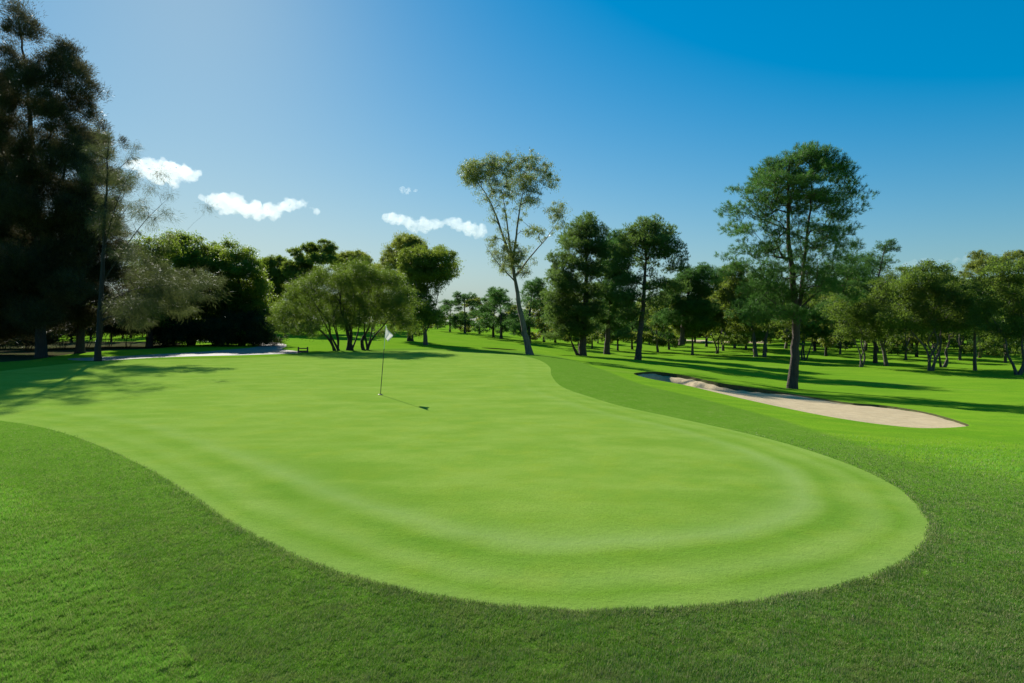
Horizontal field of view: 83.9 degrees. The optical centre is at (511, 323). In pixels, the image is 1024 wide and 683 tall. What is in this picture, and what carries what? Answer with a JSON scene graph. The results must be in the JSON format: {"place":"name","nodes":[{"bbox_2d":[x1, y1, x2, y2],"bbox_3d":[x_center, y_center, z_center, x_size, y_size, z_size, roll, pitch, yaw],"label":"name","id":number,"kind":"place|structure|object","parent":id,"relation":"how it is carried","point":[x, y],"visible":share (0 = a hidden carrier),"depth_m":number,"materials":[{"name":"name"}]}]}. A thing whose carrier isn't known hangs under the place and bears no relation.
{"place":"outdoors","nodes":[
{"label":"outdoors","id":0,"kind":"place"},
{"bbox_2d":[69,342,297,360],"bbox_3d":[-27.184,2.148,54.340,13.580,0.170,41.616,0,0,-20],"label":"bunker","id":1,"kind":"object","parent":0,"point":[267,349],"depth_m":41.73,"materials":[{"name":"sand"}]},
{"bbox_2d":[0,323,1023,682],"bbox_3d":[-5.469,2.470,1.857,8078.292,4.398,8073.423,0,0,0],"label":"ground","id":2,"kind":"structure","parent":0,"point":[984,403],"depth_m":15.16,"materials":[{"name":"green plant"}]},
{"bbox_2d":[0,0,130,357],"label":"sheoak tree","id":3,"kind":"object","parent":2,"relation":"on","point":[39,254],"visible":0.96,"depth_m":35.55,"materials":[{"name":"green plant"}]},
{"bbox_2d":[0,341,180,361],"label":"leaf litter","id":4,"kind":"object","parent":2,"relation":"on","point":[17,354],"visible":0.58,"depth_m":47.80,"materials":[{"name":"plant"}]},
{"bbox_2d":[0,84,71,346],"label":"sheoak tree","id":5,"kind":"object","parent":4,"relation":"on","point":[8,331],"visible":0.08,"depth_m":39.66,"materials":[{"name":"green plant"}]},
{"bbox_2d":[2,326,75,350],"bbox_3d":[-39.257,0.507,46.819,6.150,4.015,5.123,0,0,0],"label":"shrub","id":6,"kind":"object","parent":4,"relation":"on","point":[52,337],"visible":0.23,"depth_m":46.97,"materials":[{"name":"green plant"}]},
{"bbox_2d":[59,325,94,346],"bbox_3d":[-40.280,0.032,51.943,5.820,4.631,4.954,0,0,-8],"label":"shrub","id":7,"kind":"object","parent":4,"relation":"on","point":[74,334],"visible":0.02,"depth_m":51.78,"materials":[{"name":"green plant"}]},
{"bbox_2d":[63,307,123,347],"bbox_3d":[-36.869,0.304,49.866,5.466,4.087,5.369,0,0,0],"label":"shrub","id":8,"kind":"object","parent":4,"relation":"on","point":[91,329],"visible":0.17,"depth_m":49.45,"materials":[{"name":"green plant"}]},
{"bbox_2d":[53,116,146,352],"bbox_3d":[-30.301,-6.498,41.773,6.826,17.737,5.569,0,0,25],"label":"sheoak tree","id":9,"kind":"object","parent":4,"relation":"on","point":[84,319],"visible":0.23,"depth_m":41.48,"materials":[{"name":"green plant"}]},
{"bbox_2d":[91,307,136,345],"bbox_3d":[-37.548,0.103,54.162,6.432,4.528,5.505,0,0,0],"label":"shrub","id":10,"kind":"object","parent":4,"relation":"on","point":[110,335],"depth_m":53.97,"materials":[{"name":"green plant"}]},
{"bbox_2d":[105,312,175,346],"bbox_3d":[-34.349,0.392,51.875,6.221,3.956,5.237,0,0,0],"label":"shrub","id":11,"kind":"object","parent":4,"relation":"on","point":[127,332],"visible":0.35,"depth_m":51.19,"materials":[{"name":"green plant"}]},
{"bbox_2d":[113,227,192,347],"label":"broadleaf tree","id":12,"kind":"object","parent":4,"relation":"on","point":[160,322],"visible":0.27,"depth_m":51.33,"materials":[{"name":"green plant"}]},
{"bbox_2d":[149,313,202,346],"bbox_3d":[-31.977,0.643,53.877,6.296,4.180,5.288,0,0,0],"label":"shrub","id":13,"kind":"object","parent":4,"relation":"on","point":[182,331],"visible":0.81,"depth_m":52.98,"materials":[{"name":"green plant"}]},
{"bbox_2d":[76,126,233,360],"bbox_3d":[-20.623,-4.488,33.069,7.133,13.656,7.281,0,0,44],"label":"sheoak tree","id":14,"kind":"object","parent":2,"relation":"on","point":[142,308],"visible":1,"depth_m":32.86,"materials":[{"name":"green plant"}]},
{"bbox_2d":[158,228,248,344],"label":"broadleaf tree","id":15,"kind":"object","parent":2,"relation":"on","point":[202,255],"visible":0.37,"depth_m":56.44,"materials":[{"name":"green plant"}]},
{"bbox_2d":[210,232,281,345],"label":"broadleaf tree","id":16,"kind":"object","parent":2,"relation":"on","point":[245,296],"visible":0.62,"depth_m":54.98,"materials":[{"name":"green plant"}]},
{"bbox_2d":[224,308,289,346],"bbox_3d":[-25.194,0.533,55.023,6.465,4.511,5.765,0,0,0],"label":"shrub","id":17,"kind":"object","parent":2,"relation":"on","point":[263,338],"visible":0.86,"depth_m":53.88,"materials":[{"name":"green plant"}]},
{"bbox_2d":[256,254,299,330],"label":"eucalypt tree","id":18,"kind":"object","parent":2,"relation":"on","point":[276,276],"visible":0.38,"depth_m":98.38,"materials":[{"name":"green plant"}]},
{"bbox_2d":[298,347,307,352],"bbox_3d":[-15.446,1.977,42.087,0.770,0.460,0.090,0,0,0],"label":"wooden barrier","id":19,"kind":"object","parent":2,"relation":"on","point":[302,351],"visible":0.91,"depth_m":42.06,"materials":[{"name":"brown wood"}]},
{"bbox_2d":[264,263,350,350],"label":"shrubby tree","id":20,"kind":"object","parent":2,"relation":"on","point":[309,325],"visible":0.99,"depth_m":45.57,"materials":[{"name":"green plant"}]},
{"bbox_2d":[280,238,347,316],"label":"eucalypt tree","id":21,"kind":"object","parent":2,"relation":"on","point":[324,253],"visible":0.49,"depth_m":93.58,"materials":[{"name":"green plant"}]},
{"bbox_2d":[324,251,386,349],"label":"shrubby tree","id":22,"kind":"object","parent":2,"relation":"on","point":[357,273],"visible":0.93,"depth_m":45.82,"materials":[{"name":"green plant"}]},
{"bbox_2d":[330,249,383,331],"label":"eucalypt tree","id":23,"kind":"object","parent":2,"relation":"on","point":[349,253],"visible":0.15,"depth_m":102.93,"materials":[{"name":"green plant"}]},
{"bbox_2d":[365,263,386,330],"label":"eucalypt tree","id":24,"kind":"object","parent":2,"relation":"on","point":[374,295],"visible":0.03,"depth_m":109.64,"materials":[{"name":"green plant"}]},
{"bbox_2d":[360,260,425,349],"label":"shrubby tree","id":25,"kind":"object","parent":2,"relation":"on","point":[391,306],"visible":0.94,"depth_m":46.45,"materials":[{"name":"green plant"}]},
{"bbox_2d":[371,230,430,340],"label":"eucalypt tree","id":26,"kind":"object","parent":2,"relation":"on","point":[400,242],"visible":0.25,"depth_m":68.33,"materials":[{"name":"green plant"}]},
{"bbox_2d":[393,242,463,344],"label":"eucalypt tree","id":27,"kind":"object","parent":2,"relation":"on","point":[422,265],"visible":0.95,"depth_m":60.83,"materials":[{"name":"green plant"}]},
{"bbox_2d":[434,298,472,331],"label":"pine tree","id":28,"kind":"object","parent":2,"relation":"on","point":[445,303],"visible":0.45,"depth_m":117.81,"materials":[{"name":"green plant"}]},
{"bbox_2d":[0,350,928,612],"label":"putting green","id":29,"kind":"object","parent":2,"relation":"on","point":[506,479],"visible":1,"depth_m":8.19,"materials":[{"name":"green plant"}]},
{"bbox_2d":[380,328,392,393],"bbox_3d":[-3.881,1.165,17.619,0.404,2.200,0.124,0,0,0],"label":"golf flag","id":30,"kind":"object","parent":29,"relation":"on","point":[388,335],"visible":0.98,"depth_m":17.60,"materials":[{"name":"fabric"}]},
{"bbox_2d":[439,291,493,332],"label":"pine tree","id":31,"kind":"object","parent":2,"relation":"on","point":[457,301],"visible":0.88,"depth_m":111.27,"materials":[{"name":"green plant"}]},
{"bbox_2d":[456,297,491,333],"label":"eucalypt tree","id":32,"kind":"object","parent":2,"relation":"on","point":[472,308],"visible":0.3,"depth_m":114.70,"materials":[{"name":"green plant"}]},
{"bbox_2d":[470,293,515,336],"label":"pine tree","id":33,"kind":"object","parent":2,"relation":"on","point":[484,325],"visible":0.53,"depth_m":96.39,"materials":[{"name":"green plant"}]},
{"bbox_2d":[467,286,526,338],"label":"pine tree","id":34,"kind":"object","parent":2,"relation":"on","point":[497,294],"visible":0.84,"depth_m":91.53,"materials":[{"name":"green plant"}]},
{"bbox_2d":[505,304,518,330],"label":"eucalypt tree","id":35,"kind":"object","parent":2,"relation":"on","point":[514,309],"visible":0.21,"depth_m":148.24,"materials":[{"name":"green plant"}]},
{"bbox_2d":[456,149,572,354],"bbox_3d":[0.259,-6.088,49.029,10.108,17.948,7.235,0,0,0],"label":"gum tree","id":36,"kind":"object","parent":2,"relation":"on","point":[511,259],"visible":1,"depth_m":48.15,"materials":[{"name":"green plant"}]},
{"bbox_2d":[497,276,552,342],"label":"pine tree","id":37,"kind":"object","parent":2,"relation":"on","point":[537,286],"visible":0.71,"depth_m":82.18,"materials":[{"name":"green plant"}]},
{"bbox_2d":[524,298,559,341],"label":"eucalypt tree","id":38,"kind":"object","parent":2,"relation":"on","point":[542,326],"visible":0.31,"depth_m":94.04,"materials":[{"name":"green plant"}]},
{"bbox_2d":[538,210,613,355],"bbox_3d":[6.560,-4.031,58.118,7.828,15.149,8.313,0,0,0],"label":"pine tree","id":39,"kind":"object","parent":2,"relation":"on","point":[572,320],"visible":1,"depth_m":56.88,"materials":[{"name":"green plant"}]},
{"bbox_2d":[562,332,589,344],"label":"eucalypt tree","id":40,"kind":"object","parent":2,"relation":"on","point":[567,339],"visible":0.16,"depth_m":94.89,"materials":[{"name":"green plant"}]},
{"bbox_2d":[578,311,604,347],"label":"paperbark tree","id":41,"kind":"object","parent":2,"relation":"on","point":[590,339],"visible":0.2,"depth_m":84.03,"materials":[{"name":"green plant"}]},
{"bbox_2d":[591,228,638,354],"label":"pine tree","id":42,"kind":"object","parent":2,"relation":"on","point":[615,323],"visible":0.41,"depth_m":65.65,"materials":[{"name":"green plant"}]},
{"bbox_2d":[599,304,636,350],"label":"eucalypt tree","id":43,"kind":"object","parent":2,"relation":"on","point":[612,338],"visible":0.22,"depth_m":81.31,"materials":[{"name":"green plant"}]},
{"bbox_2d":[611,302,651,349],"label":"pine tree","id":44,"kind":"object","parent":2,"relation":"on","point":[634,325],"visible":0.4,"depth_m":89.04,"materials":[{"name":"green plant"}]},
{"bbox_2d":[638,308,658,344],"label":"paperbark tree","id":45,"kind":"object","parent":2,"relation":"on","point":[649,322],"visible":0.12,"depth_m":109.34,"materials":[{"name":"green plant"}]},
{"bbox_2d":[607,212,692,359],"bbox_3d":[12.495,-3.255,52.771,7.492,13.822,7.532,0,0,-40],"label":"pine tree","id":46,"kind":"object","parent":2,"relation":"on","point":[653,242],"visible":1,"depth_m":52.25,"materials":[{"name":"green plant"}]},
{"bbox_2d":[634,305,686,352],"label":"eucalypt tree","id":47,"kind":"object","parent":2,"relation":"on","point":[648,337],"visible":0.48,"depth_m":83.34,"materials":[{"name":"green plant"}]},
{"bbox_2d":[654,310,674,349],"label":"pine tree","id":48,"kind":"object","parent":2,"relation":"on","point":[667,335],"visible":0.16,"depth_m":93.95,"materials":[{"name":"green plant"}]},
{"bbox_2d":[649,262,720,344],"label":"pine tree","id":49,"kind":"object","parent":2,"relation":"on","point":[695,305],"visible":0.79,"depth_m":70.74,"materials":[{"name":"green plant"}]},
{"bbox_2d":[668,297,721,354],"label":"eucalypt tree","id":50,"kind":"object","parent":2,"relation":"on","point":[692,332],"visible":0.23,"depth_m":75.97,"materials":[{"name":"green plant"}]},
{"bbox_2d":[701,297,714,346],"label":"eucalypt tree","id":51,"kind":"object","parent":2,"relation":"on","point":[706,335],"visible":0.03,"depth_m":104.72,"materials":[{"name":"green plant"}]},
{"bbox_2d":[702,297,733,353],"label":"eucalypt tree","id":52,"kind":"object","parent":2,"relation":"on","point":[718,316],"visible":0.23,"depth_m":81.08,"materials":[{"name":"green plant"}]},
{"bbox_2d":[686,339,763,342],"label":"sand bunker","id":53,"kind":"object","parent":2,"relation":"on","point":[711,341],"visible":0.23,"depth_m":134.45},
{"bbox_2d":[710,294,749,350],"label":"paperbark tree","id":54,"kind":"object","parent":2,"relation":"on","point":[724,337],"visible":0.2,"depth_m":90.81,"materials":[{"name":"green plant"}]},
{"bbox_2d":[709,292,761,347],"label":"eucalypt tree","id":55,"kind":"object","parent":2,"relation":"on","point":[734,345],"visible":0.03,"depth_m":99.09,"materials":[{"name":"green plant"}]},
{"bbox_2d":[710,260,788,356],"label":"eucalypt tree","id":56,"kind":"object","parent":2,"relation":"on","point":[727,297],"visible":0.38,"depth_m":73.00,"materials":[{"name":"green plant"}]},
{"bbox_2d":[730,332,770,349],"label":"paperbark tree","id":57,"kind":"object","parent":2,"relation":"on","point":[747,338],"visible":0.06,"depth_m":93.59,"materials":[{"name":"green plant"}]},
{"bbox_2d":[743,304,775,351],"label":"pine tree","id":58,"kind":"object","parent":2,"relation":"on","point":[760,335],"visible":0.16,"depth_m":86.55,"materials":[{"name":"green plant"}]},
{"bbox_2d":[762,291,806,348],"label":"eucalypt tree","id":59,"kind":"object","parent":2,"relation":"on","point":[786,337],"visible":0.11,"depth_m":98.36,"materials":[{"name":"green plant"}]},
{"bbox_2d":[703,139,881,388],"bbox_3d":[15.064,-3.135,30.633,8.723,13.610,6.630,0,0,0],"label":"pine tree","id":60,"kind":"object","parent":2,"relation":"on","point":[798,183],"visible":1,"depth_m":29.95,"materials":[{"name":"green plant"}]},
{"bbox_2d":[758,296,835,359],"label":"eucalypt tree","id":61,"kind":"object","parent":2,"relation":"on","point":[824,333],"visible":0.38,"depth_m":65.27,"materials":[{"name":"green plant"}]},
{"bbox_2d":[638,374,964,427],"bbox_3d":[10.309,3.394,24.459,6.326,1.546,18.670,0,0,-15],"label":"sand bunker","id":62,"kind":"object","parent":2,"relation":"on","point":[885,416],"visible":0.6,"depth_m":20.26},
{"bbox_2d":[789,287,838,350],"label":"eucalypt tree","id":63,"kind":"object","parent":2,"relation":"on","point":[814,345],"visible":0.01,"depth_m":89.78,"materials":[{"name":"green plant"}]},
{"bbox_2d":[807,295,856,355],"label":"eucalypt tree","id":64,"kind":"object","parent":2,"relation":"on","point":[823,342],"visible":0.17,"depth_m":73.82,"materials":[{"name":"green plant"}]},
{"bbox_2d":[819,322,861,353],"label":"paperbark tree","id":65,"kind":"object","parent":2,"relation":"on","point":[845,344],"visible":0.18,"depth_m":79.83,"materials":[{"name":"green plant"}]},
{"bbox_2d":[810,238,901,362],"bbox_3d":[36.470,-2.344,59.854,8.933,13.435,8.052,0,0,0],"label":"pine tree","id":66,"kind":"object","parent":2,"relation":"on","point":[874,264],"visible":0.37,"depth_m":59.78,"materials":[{"name":"green plant"}]},
{"bbox_2d":[817,286,896,366],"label":"paperbark tree","id":67,"kind":"object","parent":2,"relation":"on","point":[859,316],"visible":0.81,"depth_m":53.25,"materials":[{"name":"green plant"}]},
{"bbox_2d":[842,286,886,349],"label":"eucalypt tree","id":68,"kind":"object","parent":2,"relation":"on","point":[866,344],"visible":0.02,"depth_m":90.89,"materials":[{"name":"green plant"}]},
{"bbox_2d":[857,293,903,351],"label":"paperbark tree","id":69,"kind":"object","parent":2,"relation":"on","point":[882,340],"depth_m":84.50,"materials":[{"name":"green plant"}]},
{"bbox_2d":[857,284,910,365],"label":"paperbark tree","id":70,"kind":"object","parent":2,"relation":"on","point":[886,302],"visible":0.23,"depth_m":55.84,"materials":[{"name":"green plant"}]},
{"bbox_2d":[877,316,931,359],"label":"paperbark tree","id":71,"kind":"object","parent":2,"relation":"on","point":[906,349],"visible":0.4,"depth_m":65.82,"materials":[{"name":"green plant"}]},
{"bbox_2d":[893,298,948,356],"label":"eucalypt tree","id":72,"kind":"object","parent":2,"relation":"on","point":[913,339],"visible":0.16,"depth_m":71.20,"materials":[{"name":"green plant"}]},
{"bbox_2d":[904,287,937,352],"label":"eucalypt tree","id":73,"kind":"object","parent":2,"relation":"on","point":[907,330],"visible":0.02,"depth_m":79.06,"materials":[{"name":"green plant"}]},
{"bbox_2d":[866,258,985,370],"bbox_3d":[36.340,-0.734,50.487,9.076,10.169,7.589,0,0,0],"label":"paperbark tree","id":74,"kind":"object","parent":2,"relation":"on","point":[926,278],"visible":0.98,"depth_m":49.62,"materials":[{"name":"green plant"}]},
{"bbox_2d":[918,308,963,349],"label":"eucalypt tree","id":75,"kind":"object","parent":2,"relation":"on","point":[939,342],"visible":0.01,"depth_m":89.78,"materials":[{"name":"green plant"}]},
{"bbox_2d":[906,313,983,366],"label":"paperbark tree","id":76,"kind":"object","parent":2,"relation":"on","point":[945,364],"visible":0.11,"depth_m":54.92,"materials":[{"name":"green plant"}]},
{"bbox_2d":[925,309,985,359],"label":"paperbark tree","id":77,"kind":"object","parent":2,"relation":"on","point":[967,348],"visible":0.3,"depth_m":66.28,"materials":[{"name":"green plant"}]},
{"bbox_2d":[943,282,982,337],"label":"eucalypt tree","id":78,"kind":"object","parent":2,"relation":"on","point":[969,302],"visible":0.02,"depth_m":84.77,"materials":[{"name":"green plant"}]},
{"bbox_2d":[938,278,998,348],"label":"eucalypt tree","id":79,"kind":"object","parent":2,"relation":"on","point":[964,279],"visible":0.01,"depth_m":90.99,"materials":[{"name":"green plant"}]},
{"bbox_2d":[947,250,993,349],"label":"eucalypt tree","id":80,"kind":"object","parent":2,"relation":"on","point":[967,267],"visible":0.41,"depth_m":90.92,"materials":[{"name":"green plant"}]},
{"bbox_2d":[941,272,1009,370],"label":"paperbark tree","id":81,"kind":"object","parent":2,"relation":"on","point":[975,349],"visible":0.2,"depth_m":50.88,"materials":[{"name":"green plant"}]},
{"bbox_2d":[966,296,1001,357],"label":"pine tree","id":82,"kind":"object","parent":2,"relation":"on","point":[978,339],"visible":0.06,"depth_m":69.44,"materials":[{"name":"green plant"}]},
{"bbox_2d":[968,298,1013,349],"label":"paperbark tree","id":83,"kind":"object","parent":2,"relation":"on","point":[998,346],"visible":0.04,"depth_m":74.40,"materials":[{"name":"green plant"}]},
{"bbox_2d":[959,254,1023,374],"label":"paperbark tree","id":84,"kind":"object","parent":2,"relation":"on","point":[1014,329],"visible":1,"depth_m":45.86,"materials":[{"name":"green plant"}]},
{"bbox_2d":[971,249,1023,352],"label":"eucalypt tree","id":85,"kind":"object","parent":2,"relation":"on","point":[1018,255],"visible":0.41,"depth_m":80.08,"materials":[{"name":"green plant"}]},
{"bbox_2d":[976,314,1021,362],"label":"paperbark tree","id":86,"kind":"object","parent":2,"relation":"on","point":[989,348],"visible":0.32,"depth_m":61.93,"materials":[{"name":"green plant"}]},
{"bbox_2d":[981,283,1023,354],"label":"paperbark tree","id":87,"kind":"object","parent":2,"relation":"on","point":[1018,347],"visible":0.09,"depth_m":56.33,"materials":[{"name":"green plant"}]},
{"bbox_2d":[0,0,1023,322],"label":"sky","id":88,"kind":"structure","parent":0,"point":[350,124],"materials":[{"name":"blue"}]}
]}

